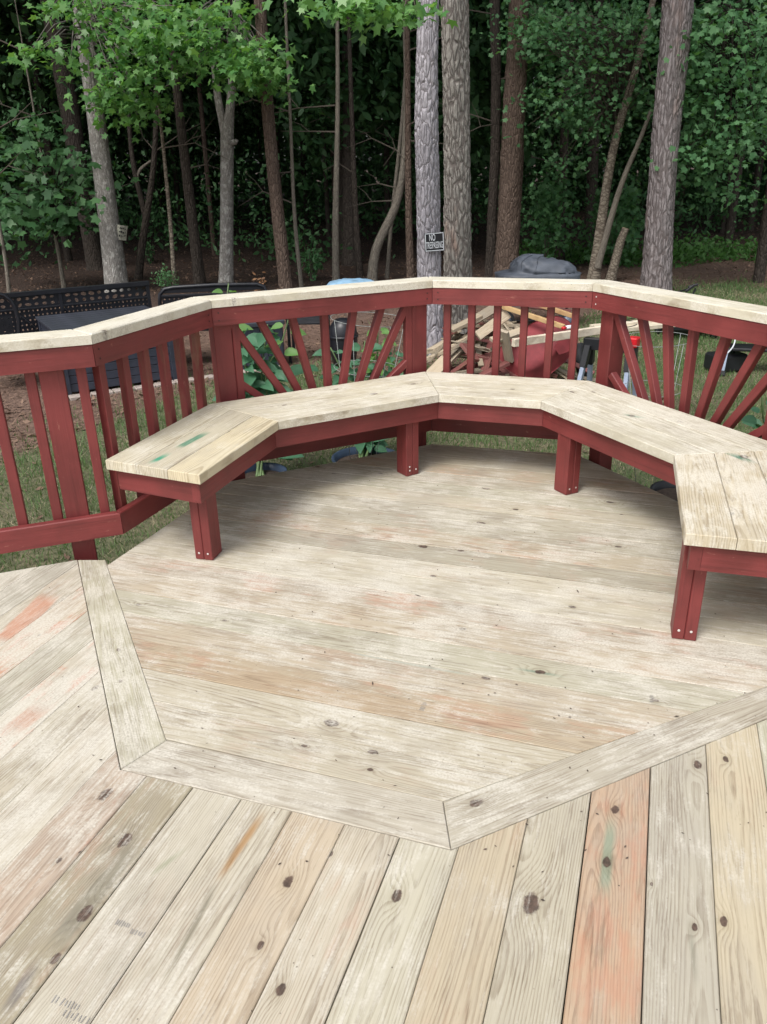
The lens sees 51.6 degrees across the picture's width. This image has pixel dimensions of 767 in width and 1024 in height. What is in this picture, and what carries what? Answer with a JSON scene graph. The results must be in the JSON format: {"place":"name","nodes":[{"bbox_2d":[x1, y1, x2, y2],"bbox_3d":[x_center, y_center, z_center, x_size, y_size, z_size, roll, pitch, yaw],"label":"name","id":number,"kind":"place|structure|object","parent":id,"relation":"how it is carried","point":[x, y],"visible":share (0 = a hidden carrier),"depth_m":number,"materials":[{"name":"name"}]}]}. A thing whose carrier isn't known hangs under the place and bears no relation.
{"place":"outdoors","nodes":[
{"label":"outdoors","id":0,"kind":"place"},
{"bbox_2d":[0,165,766,1023],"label":"ground","id":1,"kind":"structure","parent":0,"point":[18,279],"depth_m":12.96,"materials":[{"name":"soil"}]},
{"bbox_2d":[0,104,56,292],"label":"slim tree","id":2,"kind":"object","parent":1,"relation":"on","point":[8,283],"visible":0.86,"depth_m":12.88,"materials":[{"name":"brown plant"}]},
{"bbox_2d":[0,0,139,287],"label":"slim tree","id":3,"kind":"object","parent":1,"relation":"on","point":[39,202],"visible":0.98,"depth_m":13.13,"materials":[{"name":"green plant"}]},
{"bbox_2d":[0,0,149,242],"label":"woodland tree","id":4,"kind":"object","parent":1,"relation":"on","point":[47,95],"visible":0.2,"depth_m":20.13,"materials":[{"name":"green plant"}]},
{"bbox_2d":[0,281,151,334],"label":"patio bench","id":5,"kind":"object","parent":1,"relation":"on","point":[59,298],"visible":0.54,"depth_m":8.03,"materials":[{"name":"black metal"}]},
{"bbox_2d":[0,0,168,261],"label":"woodland tree","id":6,"kind":"object","parent":1,"relation":"on","point":[27,30],"visible":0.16,"depth_m":16.50,"materials":[{"name":"green plant"}]},
{"bbox_2d":[39,0,132,270],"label":"pine tree","id":7,"kind":"object","parent":1,"relation":"on","point":[92,250],"visible":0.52,"depth_m":15.68,"materials":[{"name":"brown plant"}]},
{"bbox_2d":[1,0,210,292],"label":"sweetgum tree","id":8,"kind":"object","parent":1,"relation":"on","point":[89,27],"visible":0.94,"depth_m":11.24,"materials":[{"name":"green plant"}]},
{"bbox_2d":[35,305,176,394],"bbox_3d":[-2.722,-1.605,7.841,1.091,0.631,0.946,-15,27,-28],"label":"storage box","id":9,"kind":"object","parent":1,"relation":"on","point":[65,321],"visible":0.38,"depth_m":7.62,"materials":[{"name":"grey plastic"}]},
{"bbox_2d":[53,10,163,154],"bbox_3d":[-7.705,-13.201,19.733,6.434,12.951,6.195,-1,24,0],"label":"woodland tree","id":10,"kind":"object","parent":1,"relation":"on","point":[117,141],"visible":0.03,"depth_m":21.24,"materials":[{"name":"green plant"}]},
{"bbox_2d":[84,114,149,208],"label":"woodland tree","id":11,"kind":"object","parent":1,"relation":"on","point":[113,158],"visible":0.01,"depth_m":33.03,"materials":[{"name":"plant"}]},
{"bbox_2d":[17,0,252,181],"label":"woodland tree","id":12,"kind":"object","parent":1,"relation":"on","point":[172,115],"visible":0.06,"depth_m":21.63,"materials":[{"name":"green plant"}]},
{"bbox_2d":[150,263,179,286],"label":"shrub","id":13,"kind":"object","parent":1,"relation":"on","point":[165,281],"visible":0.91,"depth_m":13.55,"materials":[{"name":"green plant"}]},
{"bbox_2d":[68,365,279,400],"bbox_3d":[-2.038,-1.255,7.768,2.397,0.068,0.100,-15,27,-28],"label":"garden edging","id":14,"kind":"object","parent":1,"relation":"on","point":[73,397],"visible":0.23,"depth_m":7.55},
{"bbox_2d":[141,1,215,226],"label":"woodland tree","id":15,"kind":"object","parent":1,"relation":"on","point":[177,192],"visible":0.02,"depth_m":26.24,"materials":[{"name":"green plant"}]},
{"bbox_2d":[127,0,233,279],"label":"forked tree","id":16,"kind":"object","parent":1,"relation":"on","point":[145,206],"visible":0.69,"depth_m":14.72,"materials":[{"name":"brown plant"}]},
{"bbox_2d":[97,0,276,255],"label":"woodland tree","id":17,"kind":"object","parent":1,"relation":"on","point":[202,88],"visible":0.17,"depth_m":17.65,"materials":[{"name":"plant"}]},
{"bbox_2d":[152,45,229,284],"bbox_3d":[-2.894,-10.500,11.703,6.406,14.009,7.156,20,31,39],"label":"slim tree","id":18,"kind":"object","parent":1,"relation":"on","point":[172,251],"visible":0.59,"depth_m":13.07,"materials":[{"name":"brown plant"}]},
{"bbox_2d":[165,0,219,283],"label":"pine tree","id":19,"kind":"object","parent":1,"relation":"on","point":[199,277],"visible":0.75,"depth_m":13.74,"materials":[{"name":"brown plant"}]},
{"bbox_2d":[158,282,266,330],"bbox_3d":[-1.803,-2.007,8.500,1.192,0.807,0.494,-4,24,-7],"label":"patio bench","id":20,"kind":"object","parent":1,"relation":"on","point":[208,287],"visible":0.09,"depth_m":8.55,"materials":[{"name":"black metal"}]},
{"bbox_2d":[122,0,315,282],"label":"sweetgum tree","id":21,"kind":"object","parent":1,"relation":"on","point":[240,64],"visible":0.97,"depth_m":11.03,"materials":[{"name":"green plant"}]},
{"bbox_2d":[196,0,275,228],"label":"woodland tree","id":22,"kind":"object","parent":1,"relation":"on","point":[260,162],"visible":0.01,"depth_m":24.52,"materials":[{"name":"brown plant"}]},
{"bbox_2d":[216,1,303,287],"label":"slim tree","id":23,"kind":"object","parent":1,"relation":"on","point":[297,249],"visible":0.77,"depth_m":12.99,"materials":[{"name":"brown plant"}]},
{"bbox_2d":[211,91,308,222],"bbox_3d":[-4.344,-16.188,24.774,6.607,14.208,6.707,-1,24,0],"label":"woodland tree","id":24,"kind":"object","parent":1,"relation":"on","point":[244,124],"visible":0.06,"depth_m":25.82,"materials":[{"name":"green plant"}]},
{"bbox_2d":[241,320,284,369],"bbox_3d":[-1.388,-1.770,8.290,0.619,0.485,0.482,-12,26,-24],"label":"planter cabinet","id":25,"kind":"object","parent":1,"relation":"on","point":[255,327],"visible":0.16,"depth_m":8.12,"materials":[{"name":"grey plastic"}]},
{"bbox_2d":[245,462,286,478],"bbox_3d":[-0.749,-0.144,4.911,0.318,0.230,0.318,-1,24,0],"label":"plant tub","id":26,"kind":"object","parent":1,"relation":"on","point":[268,468],"visible":0.2,"depth_m":4.98,"materials":[{"name":"plastic"}]},
{"bbox_2d":[212,283,311,476],"bbox_3d":[-0.796,-0.830,4.985,0.677,1.106,0.749,-1,24,0],"label":"squash plant","id":27,"kind":"object","parent":26,"relation":"in","point":[260,383],"visible":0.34,"depth_m":5.00,"materials":[{"name":"green plant"}]},
{"bbox_2d":[254,0,292,288],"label":"pine tree","id":28,"kind":"object","parent":1,"relation":"on","point":[285,281],"visible":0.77,"depth_m":12.29,"materials":[{"name":"brown plant"}]},
{"bbox_2d":[299,109,308,224],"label":"woodland tree","id":29,"kind":"object","parent":1,"relation":"on","point":[305,195],"depth_m":26.09,"materials":[{"name":"brown plant"}]},
{"bbox_2d":[212,0,401,246],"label":"woodland tree","id":30,"kind":"object","parent":1,"relation":"on","point":[327,206],"visible":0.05,"depth_m":19.45,"materials":[{"name":"green plant"}]},
{"bbox_2d":[275,1,339,280],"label":"slim tree","id":31,"kind":"object","parent":1,"relation":"on","point":[335,243],"visible":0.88,"depth_m":13.15,"materials":[{"name":"brown plant"}]},
{"bbox_2d":[286,315,330,363],"bbox_3d":[-0.802,-1.936,8.589,0.455,0.568,0.435,-1,24,0],"label":"patio chair","id":32,"kind":"object","parent":1,"relation":"on","point":[313,320],"visible":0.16,"depth_m":8.46,"materials":[{"name":"black metal"}]},
{"bbox_2d":[292,236,326,280],"bbox_3d":[-1.344,-4.603,14.473,0.596,0.826,0.591,9,26,23],"label":"shrub","id":33,"kind":"object","parent":1,"relation":"on","point":[310,270],"visible":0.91,"depth_m":14.41,"materials":[{"name":"green plant"}]},
{"bbox_2d":[202,0,440,260],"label":"woodland tree","id":34,"kind":"object","parent":1,"relation":"on","point":[310,39],"visible":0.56,"depth_m":14.80,"materials":[{"name":"green plant"}]},
{"bbox_2d":[323,13,363,276],"bbox_3d":[-0.646,-11.245,13.284,6.595,14.012,7.314,-1,24,0],"label":"slim tree","id":35,"kind":"object","parent":1,"relation":"on","point":[359,264],"visible":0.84,"depth_m":14.28,"materials":[{"name":"brown plant"}]},
{"bbox_2d":[329,317,357,367],"bbox_3d":[-0.417,-1.769,8.274,0.314,0.500,0.314,-1,24,0],"label":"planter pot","id":36,"kind":"object","parent":1,"relation":"on","point":[340,330],"visible":0.6,"depth_m":8.15,"materials":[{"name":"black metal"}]},
{"bbox_2d":[279,39,411,206],"bbox_3d":[-1.323,-14.575,20.439,6.854,14.737,6.754,-1,24,0],"label":"woodland tree","id":37,"kind":"object","parent":1,"relation":"on","point":[370,152],"visible":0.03,"depth_m":22.01,"materials":[{"name":"plant"}]},
{"bbox_2d":[327,278,371,284],"bbox_3d":[-0.459,-3.289,11.886,1.122,0.392,0.815,-1,24,0],"label":"tarp bundle","id":38,"kind":"object","parent":1,"relation":"on","point":[346,281],"visible":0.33,"depth_m":11.71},
{"bbox_2d":[308,22,397,265],"bbox_3d":[-0.630,-11.979,14.556,7.016,14.309,6.274,-18,29,-33],"label":"dark tree","id":39,"kind":"object","parent":1,"relation":"on","point":[348,257],"visible":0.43,"depth_m":16.02,"materials":[{"name":"brown plant"}]},
{"bbox_2d":[261,0,457,355],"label":"pine tree","id":40,"kind":"object","parent":1,"relation":"on","point":[426,22],"visible":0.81,"depth_m":7.71,"materials":[{"name":"grey plant"}]},
{"bbox_2d":[424,232,444,251],"bbox_3d":[0.528,-2.797,8.220,0.214,0.196,0.003,-3,24,-4],"label":"warning sign","id":41,"kind":"object","parent":40,"relation":"attached to","point":[434,241],"visible":1,"depth_m":8.22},
{"bbox_2d":[331,446,394,461],"bbox_3d":[-0.111,-0.235,5.063,0.435,0.250,0.435,-1,24,0],"label":"plant tub","id":42,"kind":"object","parent":1,"relation":"on","point":[342,455],"visible":0.2,"depth_m":5.15,"materials":[{"name":"plastic"}]},
{"bbox_2d":[310,327,402,457],"bbox_3d":[-0.090,-0.821,5.298,0.661,0.775,0.747,-17,28,-32],"label":"pepper plant","id":43,"kind":"object","parent":42,"relation":"on","point":[362,447],"visible":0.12,"depth_m":5.29,"materials":[{"name":"green plant"}]},
{"bbox_2d":[330,312,402,458],"bbox_3d":[-0.067,-0.733,4.901,0.482,0.944,0.484,-1,24,0],"label":"wire cage","id":44,"kind":"object","parent":42,"relation":"in","point":[356,360],"visible":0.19,"depth_m":4.89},
{"bbox_2d":[297,0,442,245],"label":"woodland tree","id":45,"kind":"object","parent":1,"relation":"on","point":[386,195],"visible":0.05,"depth_m":18.32,"materials":[{"name":"green plant"}]},
{"bbox_2d":[345,0,404,280],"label":"curved tree","id":46,"kind":"object","parent":1,"relation":"on","point":[372,273],"visible":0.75,"depth_m":14.04,"materials":[{"name":"brown plant"}]},
{"bbox_2d":[0,187,765,269],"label":"undergrowth","id":47,"kind":"object","parent":1,"relation":"on","point":[25,256],"visible":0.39,"depth_m":20.11,"materials":[{"name":"green plant"}]},
{"bbox_2d":[0,444,766,1023],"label":"deck","id":48,"kind":"structure","parent":1,"relation":"on","point":[172,892],"depth_m":2.08,"materials":[{"name":"brown wood"}]},
{"bbox_2d":[0,277,766,637],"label":"deck railing","id":49,"kind":"object","parent":48,"relation":"attached to","point":[48,357],"visible":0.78,"depth_m":3.59,"materials":[{"name":"red paint"}]},
{"bbox_2d":[105,372,766,640],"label":"deck bench","id":50,"kind":"object","parent":48,"relation":"on","point":[715,474],"visible":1,"depth_m":3.31,"materials":[{"name":"red paint"}]},
{"bbox_2d":[0,0,766,254],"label":"undergrowth","id":51,"kind":"object","parent":1,"relation":"on","point":[246,154],"visible":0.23,"depth_m":18.08,"materials":[{"name":"green plant"}]},
{"bbox_2d":[0,81,766,221],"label":"distant thicket","id":52,"kind":"object","parent":1,"relation":"on","point":[313,193],"visible":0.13,"depth_m":30.92,"materials":[{"name":"plant"}]},
{"bbox_2d":[0,269,766,686],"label":"grass","id":53,"kind":"structure","parent":1,"relation":"on","point":[656,355],"depth_m":6.57,"materials":[{"name":"plant"}]},
{"bbox_2d":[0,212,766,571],"bbox_3d":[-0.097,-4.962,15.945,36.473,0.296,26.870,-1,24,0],"label":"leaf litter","id":54,"kind":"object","parent":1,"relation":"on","point":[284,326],"visible":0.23,"depth_m":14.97,"materials":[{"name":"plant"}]},
{"bbox_2d":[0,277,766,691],"bbox_3d":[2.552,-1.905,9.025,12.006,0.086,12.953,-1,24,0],"label":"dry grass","id":55,"kind":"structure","parent":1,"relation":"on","point":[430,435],"depth_m":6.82,"materials":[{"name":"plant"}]},
{"bbox_2d":[347,0,440,277],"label":"slim tree","id":56,"kind":"object","parent":1,"relation":"on","point":[388,257],"visible":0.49,"depth_m":14.08,"materials":[{"name":"brown plant"}]},
{"bbox_2d":[53,77,766,149],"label":"distant woods","id":57,"kind":"object","parent":1,"relation":"on","point":[485,130],"depth_m":33.19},
{"bbox_2d":[384,0,443,277],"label":"slim tree","id":58,"kind":"object","parent":1,"relation":"on","point":[410,271],"visible":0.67,"depth_m":13.62,"materials":[{"name":"brown plant"}]},
{"bbox_2d":[355,19,532,167],"bbox_3d":[0.949,-12.966,18.684,6.165,13.050,5.749,-1,24,0],"label":"woodland tree","id":59,"kind":"object","parent":1,"relation":"on","point":[440,148],"visible":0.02,"depth_m":20.16,"materials":[{"name":"plant"}]},
{"bbox_2d":[427,340,462,371],"bbox_3d":[0.587,-1.427,7.440,0.130,0.030,0.633,23,52,24],"label":"scrap board","id":60,"kind":"object","parent":1,"relation":"on","point":[436,365],"visible":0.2,"depth_m":7.38,"materials":[{"name":"brown wood"}]},
{"bbox_2d":[451,314,482,332],"bbox_3d":[0.755,-1.738,7.296,0.334,0.030,0.090,-29,35,-17],"label":"scrap board","id":61,"kind":"object","parent":60,"relation":"on","point":[459,326],"visible":0.74,"depth_m":7.26,"materials":[{"name":"brown wood"}]},
{"bbox_2d":[441,0,471,333],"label":"pine tree","id":62,"kind":"object","parent":1,"relation":"on","point":[457,255],"visible":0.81,"depth_m":8.60,"materials":[{"name":"grey plant"}]},
{"bbox_2d":[345,0,572,204],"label":"woodland tree","id":63,"kind":"object","parent":1,"relation":"on","point":[477,48],"visible":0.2,"depth_m":15.27,"materials":[{"name":"green plant"}]},
{"bbox_2d":[438,0,539,276],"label":"pine tree","id":64,"kind":"object","parent":1,"relation":"on","point":[495,120],"visible":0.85,"depth_m":13.89,"materials":[{"name":"brown plant"}]},
{"bbox_2d":[492,0,528,277],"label":"pine tree","id":65,"kind":"object","parent":1,"relation":"on","point":[509,206],"visible":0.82,"depth_m":13.24,"materials":[{"name":"brown plant"}]},
{"bbox_2d":[411,0,610,231],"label":"woodland tree","id":66,"kind":"object","parent":1,"relation":"on","point":[474,148],"visible":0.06,"depth_m":17.20,"materials":[{"name":"green plant"}]},
{"bbox_2d":[494,253,580,322],"bbox_3d":[1.933,-2.797,10.029,1.088,0.891,0.668,-1,24,0],"label":"covered grill","id":67,"kind":"object","parent":1,"relation":"on","point":[538,266],"visible":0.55,"depth_m":9.71,"materials":[{"name":"grey fabric"}]},
{"bbox_2d":[500,306,586,377],"bbox_3d":[1.518,-1.594,7.435,0.722,0.778,1.001,11,26,25],"label":"wheelbarrow","id":68,"kind":"object","parent":1,"relation":"on","point":[535,358],"visible":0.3,"depth_m":7.12,"materials":[{"name":"red metal"}]},
{"bbox_2d":[520,144,581,257],"bbox_3d":[3.142,-5.645,14.856,1.030,2.271,1.007,21,32,40],"label":"shrub","id":69,"kind":"object","parent":1,"relation":"on","point":[549,206],"visible":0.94,"depth_m":14.78,"materials":[{"name":"green plant"}]},
{"bbox_2d":[525,0,595,259],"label":"dark tree","id":70,"kind":"object","parent":1,"relation":"on","point":[563,139],"visible":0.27,"depth_m":15.58,"materials":[{"name":"brown plant"}]},
{"bbox_2d":[539,0,603,251],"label":"dark tree","id":71,"kind":"object","parent":1,"relation":"on","point":[592,166],"visible":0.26,"depth_m":17.10,"materials":[{"name":"brown plant"}]},
{"bbox_2d":[528,0,616,156],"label":"woodland tree","id":72,"kind":"object","parent":1,"relation":"on","point":[554,75],"visible":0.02,"depth_m":26.55,"materials":[{"name":"green plant"}]},
{"bbox_2d":[470,0,686,279],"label":"maple tree","id":73,"kind":"object","parent":1,"relation":"on","point":[619,90],"visible":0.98,"depth_m":12.46,"materials":[{"name":"green plant"}]},
{"bbox_2d":[577,336,639,396],"bbox_3d":[1.637,-0.898,5.832,0.453,0.802,0.542,14,28,30],"label":"sawhorse","id":74,"kind":"object","parent":1,"relation":"on","point":[590,347],"visible":0.27,"depth_m":5.75,"materials":[{"name":"black plastic"}]},
{"bbox_2d":[512,320,650,346],"bbox_3d":[1.544,-1.324,5.800,1.502,0.055,0.035,-14,27,-27],"label":"plank","id":75,"kind":"object","parent":74,"relation":"on","point":[561,335],"visible":0.58,"depth_m":5.64,"materials":[{"name":"brown wood"}]},
{"bbox_2d":[589,320,673,331],"bbox_3d":[2.038,-1.433,6.048,0.938,0.030,0.240,-9,25,-18],"label":"plank","id":76,"kind":"object","parent":74,"relation":"on","point":[653,325],"visible":0.18,"depth_m":5.93,"materials":[{"name":"brown wood"}]},
{"bbox_2d":[582,172,644,268],"bbox_3d":[4.450,-5.550,15.205,1.137,1.763,1.334,-1,24,0],"label":"shrub","id":77,"kind":"object","parent":1,"relation":"on","point":[621,219],"visible":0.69,"depth_m":15.08,"materials":[{"name":"green plant"}]},
{"bbox_2d":[605,227,628,280],"bbox_3d":[3.965,-4.335,13.561,0.358,1.000,0.210,-1,24,0],"label":"tree stub","id":78,"kind":"object","parent":1,"relation":"on","point":[612,272],"visible":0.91,"depth_m":13.50,"materials":[{"name":"brown plant"}]},
{"bbox_2d":[618,111,650,206],"bbox_3d":[8.994,-12.384,27.833,1.305,3.999,1.746,-1,24,0],"label":"shrub","id":79,"kind":"object","parent":1,"relation":"on","point":[639,153],"visible":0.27,"depth_m":27.85,"materials":[{"name":"green plant"}]},
{"bbox_2d":[519,231,757,267],"bbox_3d":[5.953,-5.481,16.640,7.015,0.509,3.458,-1,24,0],"label":"ground cover","id":80,"kind":"object","parent":1,"relation":"on","point":[691,251],"visible":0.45,"depth_m":16.34,"materials":[{"name":"plant"}]},
{"bbox_2d":[573,0,717,99],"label":"woodland tree","id":81,"kind":"object","parent":1,"relation":"on","point":[645,10],"visible":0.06,"depth_m":19.55,"materials":[{"name":"green plant"}]},
{"bbox_2d":[580,0,720,170],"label":"woodland tree","id":82,"kind":"object","parent":1,"relation":"on","point":[636,127],"visible":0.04,"depth_m":25.56,"materials":[{"name":"green plant"}]},
{"bbox_2d":[625,331,686,482],"bbox_3d":[1.636,-0.608,4.953,0.443,0.965,0.444,-1,24,0],"label":"wire cage","id":83,"kind":"object","parent":1,"relation":"on","point":[678,345],"visible":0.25,"depth_m":4.88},
{"bbox_2d":[607,0,718,152],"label":"woodland tree","id":84,"kind":"object","parent":1,"relation":"on","point":[652,92],"visible":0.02,"depth_m":22.09,"materials":[{"name":"green plant"}]},
{"bbox_2d":[650,480,677,500],"bbox_3d":[1.676,-0.015,4.503,0.339,0.230,0.339,-1,24,0],"label":"plant tub","id":85,"kind":"object","parent":1,"relation":"on","point":[666,488],"visible":0.11,"depth_m":4.57,"materials":[{"name":"black plastic"}]},
{"bbox_2d":[640,0,693,290],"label":"pine tree","id":86,"kind":"object","parent":1,"relation":"on","point":[670,87],"visible":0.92,"depth_m":11.30,"materials":[{"name":"grey plant"}]},
{"bbox_2d":[630,73,713,220],"bbox_3d":[9.315,-15.752,22.384,6.955,14.949,7.360,-1,24,0],"label":"woodland tree","id":87,"kind":"object","parent":1,"relation":"on","point":[678,197],"visible":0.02,"depth_m":24.41,"materials":[{"name":"plant"}]},
{"bbox_2d":[655,283,716,338],"bbox_3d":[3.591,-2.405,9.505,0.585,0.532,0.828,-1,24,0],"label":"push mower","id":88,"kind":"object","parent":1,"relation":"on","point":[678,329],"visible":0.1,"depth_m":9.53,"materials":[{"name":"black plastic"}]},
{"bbox_2d":[627,0,766,244],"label":"woodland tree","id":89,"kind":"object","parent":1,"relation":"on","point":[730,223],"visible":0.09,"depth_m":17.72,"materials":[{"name":"green plant"}]},
{"bbox_2d":[629,0,766,282],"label":"maple tree","id":90,"kind":"object","parent":1,"relation":"on","point":[727,69],"visible":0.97,"depth_m":11.45,"materials":[{"name":"green plant"}]},
{"bbox_2d":[674,166,761,224],"bbox_3d":[9.696,-9.318,23.499,2.834,1.833,2.957,-16,27,-30],"label":"shrub","id":91,"kind":"object","parent":1,"relation":"on","point":[705,203],"visible":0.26,"depth_m":23.41,"materials":[{"name":"green plant"}]},
{"bbox_2d":[703,348,747,371],"bbox_3d":[3.390,-1.513,7.857,0.340,0.214,0.240,-6,24,-10],"label":"tool case","id":92,"kind":"object","parent":1,"relation":"on","point":[736,360],"visible":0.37,"depth_m":7.78,"materials":[{"name":"black plastic"}]},
{"bbox_2d":[709,1,766,233],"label":"woodland tree","id":93,"kind":"object","parent":1,"relation":"on","point":[722,230],"visible":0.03,"depth_m":20.98,"materials":[{"name":"brown plant"}]},
{"bbox_2d":[720,343,766,375],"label":"sawhorse","id":94,"kind":"object","parent":1,"relation":"on","point":[743,347],"visible":0.18,"depth_m":7.67,"materials":[{"name":"black plastic"}]},
{"bbox_2d":[741,0,766,230],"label":"woodland tree","id":95,"kind":"object","parent":1,"relation":"on","point":[757,173],"visible":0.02,"depth_m":21.35,"materials":[{"name":"brown plant"}]},
{"bbox_2d":[49,480,766,900],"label":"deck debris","id":96,"kind":"object","parent":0,"point":[409,698],"visible":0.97,"depth_m":2.23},
{"bbox_2d":[741,395,766,438],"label":"pepper plant","id":97,"kind":"object","parent":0,"point":[751,421],"visible":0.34,"depth_m":3.67,"materials":[{"name":"green plant"}]},
{"label":"scrap board","id":98,"kind":"object","parent":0,"visible":0},
{"bbox_2d":[466,306,493,328],"bbox_3d":[0.917,-1.841,7.471,0.364,0.085,0.030,-33,-6,-13],"label":"scrap board","id":99,"kind":"object","parent":98,"relation":"on","point":[487,312],"visible":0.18,"depth_m":7.47,"materials":[{"name":"brown wood"}]},
{"label":"scrap board","id":100,"kind":"object","parent":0,"visible":0},
{"bbox_2d":[461,370,482,373],"bbox_3d":[1.084,-1.330,7.336,0.756,0.020,0.090,-11,15,-13],"label":"scrap board","id":101,"kind":"object","parent":100,"relation":"on","point":[478,371],"visible":0.2,"depth_m":7.24,"materials":[{"name":"brown wood"}]},
{"bbox_2d":[475,310,510,339],"bbox_3d":[0.992,-1.698,7.206,0.368,0.090,0.030,-38,-2,-11],"label":"scrap board","id":102,"kind":"object","parent":101,"relation":"on","point":[483,331],"visible":0.74,"depth_m":7.18,"materials":[{"name":"brown wood"}]},
{"label":"scrap board","id":103,"kind":"object","parent":100,"relation":"on","visible":0},
{"bbox_2d":[499,372,512,375],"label":"scrap board","id":104,"kind":"object","parent":103,"relation":"on","point":[502,373],"visible":0.1,"depth_m":7.21,"materials":[{"name":"red wood"}]},
{"bbox_2d":[481,339,492,371],"bbox_3d":[0.981,-1.470,7.421,0.090,0.015,0.597,-18,36,32],"label":"scrap board","id":105,"kind":"object","parent":104,"relation":"on","point":[487,363],"visible":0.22,"depth_m":7.34,"materials":[{"name":"red paint"}]},
{"bbox_2d":[478,361,509,374],"bbox_3d":[0.861,-1.210,7.091,0.574,0.030,0.090,-27,25,-6],"label":"scrap board","id":106,"kind":"object","parent":104,"relation":"on","point":[504,364],"visible":0.42,"depth_m":7.08,"materials":[{"name":"red paint"}]},
{"bbox_2d":[501,329,513,362],"bbox_3d":[1.091,-1.470,7.034,0.090,0.343,0.030,29,65,35],"label":"scrap board","id":107,"kind":"object","parent":106,"relation":"on","point":[507,347],"visible":0.84,"depth_m":7.02,"materials":[{"name":"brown wood"}]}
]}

